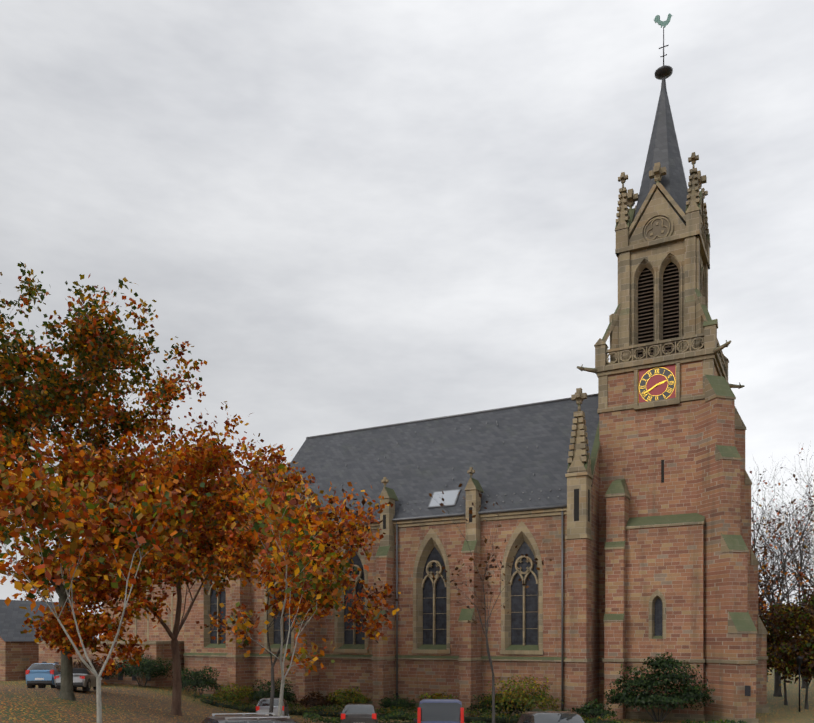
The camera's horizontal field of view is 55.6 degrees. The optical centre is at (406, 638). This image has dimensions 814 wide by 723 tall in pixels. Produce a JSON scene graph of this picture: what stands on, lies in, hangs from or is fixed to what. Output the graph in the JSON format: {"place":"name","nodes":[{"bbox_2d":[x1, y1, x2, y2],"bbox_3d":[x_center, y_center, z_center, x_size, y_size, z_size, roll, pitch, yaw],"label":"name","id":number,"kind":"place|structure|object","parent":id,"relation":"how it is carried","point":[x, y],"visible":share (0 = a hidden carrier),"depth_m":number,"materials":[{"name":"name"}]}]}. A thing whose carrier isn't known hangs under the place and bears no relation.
{"place":"outdoors","nodes":[
{"label":"outdoors","id":0,"kind":"place"},
{"bbox_2d":[0,567,183,687],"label":"church choir walls","id":1,"kind":"structure","parent":0,"point":[18,659],"depth_m":69.05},
{"bbox_2d":[0,524,189,641],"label":"house roof","id":2,"kind":"structure","parent":1,"relation":"on","point":[13,618],"depth_m":72.62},
{"bbox_2d":[42,662,150,680],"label":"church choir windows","id":3,"kind":"structure","parent":1,"relation":"in","point":[121,678],"depth_m":64.35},
{"bbox_2d":[184,454,598,719],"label":"church nave walls","id":4,"kind":"structure","parent":0,"point":[464,682],"depth_m":52.75,"materials":[{"name":"brown brick"}]},
{"bbox_2d":[186,396,598,535],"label":"roof","id":5,"kind":"structure","parent":4,"relation":"on","point":[511,465],"depth_m":56.38,"materials":[{"name":"grey tile"}]},
{"bbox_2d":[298,393,597,710],"bbox_3d":[-2.310,-6.225,59.226,33.600,22.208,6.990,0,0,28],"label":"nave metalwork","id":6,"kind":"object","parent":5,"relation":"attached to","point":[562,506],"visible":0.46,"depth_m":54.28,"materials":[{"name":"grey metal"}]},
{"bbox_2d":[0,639,813,722],"bbox_3d":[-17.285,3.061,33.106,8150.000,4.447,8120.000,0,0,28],"label":"terrain","id":7,"kind":"structure","parent":0,"point":[20,702],"depth_m":45.12,"materials":[{"name":"brown soil"}]},
{"bbox_2d":[25,663,60,687],"bbox_3d":[-22.812,2.395,48.897,1.853,1.594,3.733,0,-3,-10],"label":"car","id":8,"kind":"object","parent":7,"relation":"on","point":[41,675],"visible":0.73,"depth_m":47.22,"materials":[{"name":"paint"}]},
{"bbox_2d":[14,533,106,614],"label":"tree","id":9,"kind":"object","parent":7,"relation":"on","point":[46,596],"visible":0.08,"depth_m":90.05,"materials":[{"name":"brown plant"}]},
{"bbox_2d":[54,668,101,690],"bbox_3d":[-19.459,2.439,45.653,1.880,1.320,4.050,0,-3,-8],"label":"silver car","id":10,"kind":"object","parent":7,"relation":"on","point":[84,679],"visible":0.56,"depth_m":44.30,"materials":[{"name":"paint"}]},
{"bbox_2d":[73,657,117,678],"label":"bush","id":11,"kind":"object","parent":7,"relation":"on","point":[96,667],"visible":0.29,"depth_m":62.63,"materials":[{"name":"green plant"}]},
{"bbox_2d":[0,261,206,700],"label":"tree","id":12,"kind":"object","parent":7,"relation":"on","point":[55,390],"visible":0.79,"depth_m":37.95,"materials":[{"name":"orange plant"}]},
{"bbox_2d":[0,440,211,722],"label":"tree","id":13,"kind":"object","parent":7,"relation":"on","point":[45,509],"visible":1,"depth_m":18.22,"materials":[{"name":"orange plant"}]},
{"bbox_2d":[0,450,231,652],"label":"church wall trim","id":14,"kind":"structure","parent":7,"relation":"on","point":[138,642],"depth_m":68.38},
{"bbox_2d":[110,653,172,686],"bbox_3d":[-21.197,2.525,61.817,5.558,2.939,3.751,0,0,28],"label":"bush","id":15,"kind":"object","parent":7,"relation":"on","point":[148,667],"visible":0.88,"depth_m":60.88,"materials":[{"name":"green plant"}]},
{"bbox_2d":[0,401,317,715],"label":"tree","id":16,"kind":"object","parent":7,"relation":"on","point":[209,459],"visible":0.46,"depth_m":38.16,"materials":[{"name":"orange plant"}]},
{"bbox_2d":[171,666,222,697],"bbox_3d":[-16.300,3.457,60.274,4.300,2.611,3.873,0,0,-1],"label":"bush","id":17,"kind":"object","parent":7,"relation":"on","point":[198,680],"visible":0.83,"depth_m":59.48,"materials":[{"name":"green plant"}]},
{"bbox_2d":[209,682,258,704],"bbox_3d":[-13.076,4.311,58.774,4.381,1.912,3.024,0,0,28],"label":"bush","id":18,"kind":"object","parent":7,"relation":"on","point":[241,695],"visible":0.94,"depth_m":58.16,"materials":[{"name":"green plant"}]},
{"bbox_2d":[201,713,296,722],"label":"grey estate car","id":19,"kind":"object","parent":7,"relation":"on","point":[234,718],"visible":1,"depth_m":22.52,"materials":[{"name":"paint"}]},
{"bbox_2d":[248,678,295,701],"bbox_3d":[-9.952,4.180,57.439,4.304,2.420,3.341,0,0,28],"label":"bush","id":20,"kind":"object","parent":7,"relation":"on","point":[261,693],"visible":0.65,"depth_m":56.84,"materials":[{"name":"green plant"}]},
{"bbox_2d":[256,698,288,716],"bbox_3d":[-8.053,4.298,45.942,1.836,1.520,3.891,0,-2,-5],"label":"car","id":21,"kind":"object","parent":7,"relation":"on","point":[263,705],"visible":0.56,"depth_m":44.25,"materials":[{"name":"paint"}]},
{"bbox_2d":[216,447,368,716],"bbox_3d":[-3.395,-0.631,23.240,3.778,9.195,7.099,0,0,12],"label":"tree","id":22,"kind":"object","parent":7,"relation":"on","point":[311,575],"visible":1,"depth_m":23.23,"materials":[{"name":"orange plant"}]},
{"bbox_2d":[196,469,400,715],"bbox_3d":[-4.700,-1.246,33.433,9.637,11.697,8.401,0,0,28],"label":"young plane tree","id":23,"kind":"object","parent":7,"relation":"on","point":[345,527],"visible":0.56,"depth_m":32.52,"materials":[{"name":"orange plant"}]},
{"bbox_2d":[293,691,333,710],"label":"bush","id":24,"kind":"object","parent":7,"relation":"on","point":[319,701],"visible":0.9,"depth_m":54.93,"materials":[{"name":"plant"}]},
{"bbox_2d":[324,686,372,707],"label":"bush","id":25,"kind":"object","parent":7,"relation":"on","point":[348,698],"visible":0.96,"depth_m":54.01,"materials":[{"name":"green plant"}]},
{"bbox_2d":[339,704,377,722],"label":"car","id":26,"kind":"object","parent":7,"relation":"on","point":[358,713],"visible":1,"depth_m":34.77,"materials":[{"name":"paint"}]},
{"bbox_2d":[302,710,416,722],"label":"hedge","id":27,"kind":"object","parent":7,"relation":"on","point":[386,716],"visible":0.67,"depth_m":39.30,"materials":[{"name":"green plant"}]},
{"bbox_2d":[183,388,599,716],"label":"stone trim","id":28,"kind":"structure","parent":7,"relation":"on","point":[582,462],"depth_m":51.46,"materials":[{"name":"beige stone"}]},
{"bbox_2d":[210,490,537,644],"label":"windows","id":29,"kind":"structure","parent":28,"relation":"in","point":[531,609],"depth_m":53.92,"materials":[{"name":"grey glass"}]},
{"bbox_2d":[383,489,589,528],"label":"niches","id":30,"kind":"object","parent":28,"relation":"in","point":[576,504],"visible":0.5,"depth_m":48.18,"materials":[{"name":"brown stone"}]},
{"bbox_2d":[375,694,416,713],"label":"bush","id":31,"kind":"object","parent":7,"relation":"on","point":[392,702],"visible":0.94,"depth_m":52.15,"materials":[{"name":"green plant"}]},
{"bbox_2d":[191,694,617,722],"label":"slope planting","id":32,"kind":"object","parent":7,"relation":"on","point":[487,718],"visible":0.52,"depth_m":49.73,"materials":[{"name":"green plant"}]},
{"bbox_2d":[417,691,457,699],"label":"bush","id":33,"kind":"object","parent":7,"relation":"on","point":[440,696],"visible":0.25,"depth_m":51.17,"materials":[{"name":"green plant"}]},
{"bbox_2d":[414,699,463,722],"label":"car","id":34,"kind":"object","parent":7,"relation":"on","point":[440,710],"visible":1,"depth_m":26.97,"materials":[{"name":"paint"}]},
{"bbox_2d":[422,482,551,722],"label":"bare street tree","id":35,"kind":"object","parent":7,"relation":"on","point":[486,623],"visible":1,"depth_m":35.97,"materials":[{"name":"brown plant"}]},
{"bbox_2d":[464,690,535,717],"bbox_3d":[5.955,4.276,49.095,4.648,1.900,3.355,0,0,28],"label":"bush","id":36,"kind":"object","parent":7,"relation":"on","point":[490,708],"visible":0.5,"depth_m":48.57,"materials":[{"name":"green plant"}]},
{"bbox_2d":[479,675,563,717],"bbox_3d":[7.046,3.745,47.362,4.103,2.925,4.486,0,0,-28],"label":"bush","id":37,"kind":"object","parent":7,"relation":"on","point":[520,697],"visible":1,"depth_m":46.65,"materials":[{"name":"green plant"}]},
{"bbox_2d":[517,711,583,722],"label":"car","id":38,"kind":"object","parent":7,"relation":"on","point":[549,717],"visible":1,"depth_m":22.67,"materials":[{"name":"paint"}]},
{"bbox_2d":[568,699,618,718],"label":"bush","id":39,"kind":"object","parent":7,"relation":"on","point":[589,709],"visible":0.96,"depth_m":45.49,"materials":[{"name":"green plant"}]},
{"bbox_2d":[465,719,746,722],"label":"hedge","id":40,"kind":"object","parent":7,"relation":"on","point":[700,721],"visible":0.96,"depth_m":31.26,"materials":[{"name":"green plant"}]},
{"bbox_2d":[603,685,648,706],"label":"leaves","id":41,"kind":"object","parent":7,"relation":"on","point":[621,696],"visible":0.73,"depth_m":46.36,"materials":[{"name":"green plant"}]},
{"bbox_2d":[609,664,678,692],"bbox_3d":[14.300,2.377,46.554,3.672,1.757,3.607,0,0,-22],"label":"bush","id":42,"kind":"object","parent":7,"relation":"on","point":[635,683],"visible":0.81,"depth_m":46.16,"materials":[{"name":"green plant"}]},
{"bbox_2d":[642,652,680,670],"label":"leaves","id":43,"kind":"object","parent":42,"relation":"on","point":[653,663],"visible":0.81,"depth_m":45.73,"materials":[{"name":"green plant"}]},
{"bbox_2d":[607,678,712,721],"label":"bush","id":44,"kind":"object","parent":7,"relation":"on","point":[652,699],"visible":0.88,"depth_m":45.11,"materials":[{"name":"green plant"}]},
{"bbox_2d":[643,685,679,721],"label":"shrub stems","id":45,"kind":"object","parent":7,"relation":"on","point":[660,720],"visible":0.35,"depth_m":45.83,"materials":[{"name":"brown plant"}]},
{"bbox_2d":[638,659,707,686],"bbox_3d":[15.836,1.974,45.534,3.936,1.616,2.951,0,0,28],"label":"bush","id":46,"kind":"object","parent":7,"relation":"on","point":[673,676],"visible":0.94,"depth_m":44.96,"materials":[{"name":"green plant"}]},
{"bbox_2d":[577,152,768,722],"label":"tower stone trim","id":47,"kind":"structure","parent":7,"relation":"on","point":[683,248],"depth_m":49.74,"materials":[{"name":"beige stone"}]},
{"bbox_2d":[638,262,678,402],"bbox_3d":[17.064,-19.874,51.772,3.900,9.765,5.600,0,0,28],"label":"clock and louvers","id":48,"kind":"object","parent":47,"relation":"in","point":[656,383],"visible":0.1,"depth_m":49.75,"materials":[{"name":"brown wood"}]},
{"bbox_2d":[634,88,688,225],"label":"spire","id":49,"kind":"structure","parent":47,"relation":"on","point":[663,150],"depth_m":51.63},
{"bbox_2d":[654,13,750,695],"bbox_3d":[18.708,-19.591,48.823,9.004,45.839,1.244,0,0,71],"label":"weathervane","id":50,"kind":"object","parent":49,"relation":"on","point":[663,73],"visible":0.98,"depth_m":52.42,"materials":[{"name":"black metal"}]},
{"bbox_2d":[670,680,717,704],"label":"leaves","id":51,"kind":"object","parent":7,"relation":"on","point":[691,692],"visible":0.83,"depth_m":44.93,"materials":[{"name":"green plant"}]},
{"bbox_2d":[751,510,796,620],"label":"tree","id":52,"kind":"object","parent":7,"relation":"on","point":[762,607],"visible":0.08,"depth_m":66.37,"materials":[{"name":"brown plant"}]},
{"bbox_2d":[761,614,787,674],"bbox_3d":[29.077,1.623,64.569,6.433,7.624,4.804,0,0,-31],"label":"tree","id":53,"kind":"object","parent":7,"relation":"on","point":[769,636],"visible":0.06,"depth_m":63.61,"materials":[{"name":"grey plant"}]},
{"bbox_2d":[751,500,807,619],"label":"tree","id":54,"kind":"object","parent":7,"relation":"on","point":[774,549],"visible":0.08,"depth_m":87.84,"materials":[{"name":"brown plant"}]},
{"bbox_2d":[750,458,813,600],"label":"tree","id":55,"kind":"object","parent":7,"relation":"on","point":[796,525],"visible":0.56,"depth_m":77.06,"materials":[{"name":"brown plant"}]},
{"bbox_2d":[751,468,813,696],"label":"tree","id":56,"kind":"object","parent":7,"relation":"on","point":[777,687],"visible":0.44,"depth_m":69.21,"materials":[{"name":"grey plant"}]},
{"bbox_2d":[751,441,813,687],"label":"tree","id":57,"kind":"object","parent":7,"relation":"on","point":[803,532],"visible":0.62,"depth_m":81.33,"materials":[{"name":"grey plant"}]},
{"bbox_2d":[751,472,813,681],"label":"tree","id":58,"kind":"object","parent":7,"relation":"on","point":[789,591],"visible":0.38,"depth_m":94.47,"materials":[{"name":"grey plant"}]},
{"bbox_2d":[751,500,813,674],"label":"tree","id":59,"kind":"object","parent":7,"relation":"on","point":[788,546],"visible":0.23,"depth_m":110.30,"materials":[{"name":"grey plant"}]},
{"bbox_2d":[752,499,813,601],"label":"tree","id":60,"kind":"object","parent":7,"relation":"on","point":[787,545],"visible":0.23,"depth_m":99.69,"materials":[{"name":"grey plant"}]},
{"bbox_2d":[753,481,813,602],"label":"tree","id":61,"kind":"object","parent":7,"relation":"on","point":[793,544],"visible":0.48,"depth_m":89.53,"materials":[{"name":"grey plant"}]},
{"bbox_2d":[758,601,813,704],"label":"tree","id":62,"kind":"object","parent":7,"relation":"on","point":[789,621],"visible":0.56,"depth_m":59.62,"materials":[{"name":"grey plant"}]},
{"bbox_2d":[766,591,813,644],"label":"tree","id":63,"kind":"object","parent":7,"relation":"on","point":[810,603],"visible":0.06,"depth_m":63.97,"materials":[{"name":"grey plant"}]},
{"bbox_2d":[767,630,813,708],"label":"tree","id":64,"kind":"object","parent":7,"relation":"on","point":[802,647],"visible":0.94,"depth_m":56.04,"materials":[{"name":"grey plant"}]},
{"bbox_2d":[774,474,813,597],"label":"tree","id":65,"kind":"object","parent":7,"relation":"on","point":[803,576],"visible":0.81,"depth_m":71.00,"materials":[{"name":"grey plant"}]},
{"bbox_2d":[796,656,802,711],"bbox_3d":[27.954,3.238,54.967,0.444,3.980,0.444,0,0,6],"label":"street lamp post","id":66,"kind":"object","parent":7,"relation":"on","point":[799,659],"visible":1,"depth_m":54.92,"materials":[{"name":"grey metal"}]},
{"bbox_2d":[0,0,813,638],"label":"sky","id":67,"kind":"structure","parent":0,"point":[358,214],"materials":[{"name":"white"}]},
{"bbox_2d":[638,216,678,635],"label":"tower windows","id":68,"kind":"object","parent":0,"point":[656,230],"visible":0.15,"depth_m":50.72,"materials":[{"name":"black"}]},
{"bbox_2d":[599,360,766,718],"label":"church tower walls","id":69,"kind":"structure","parent":0,"point":[698,579],"depth_m":48.46,"materials":[{"name":"brown brick"}]}
]}

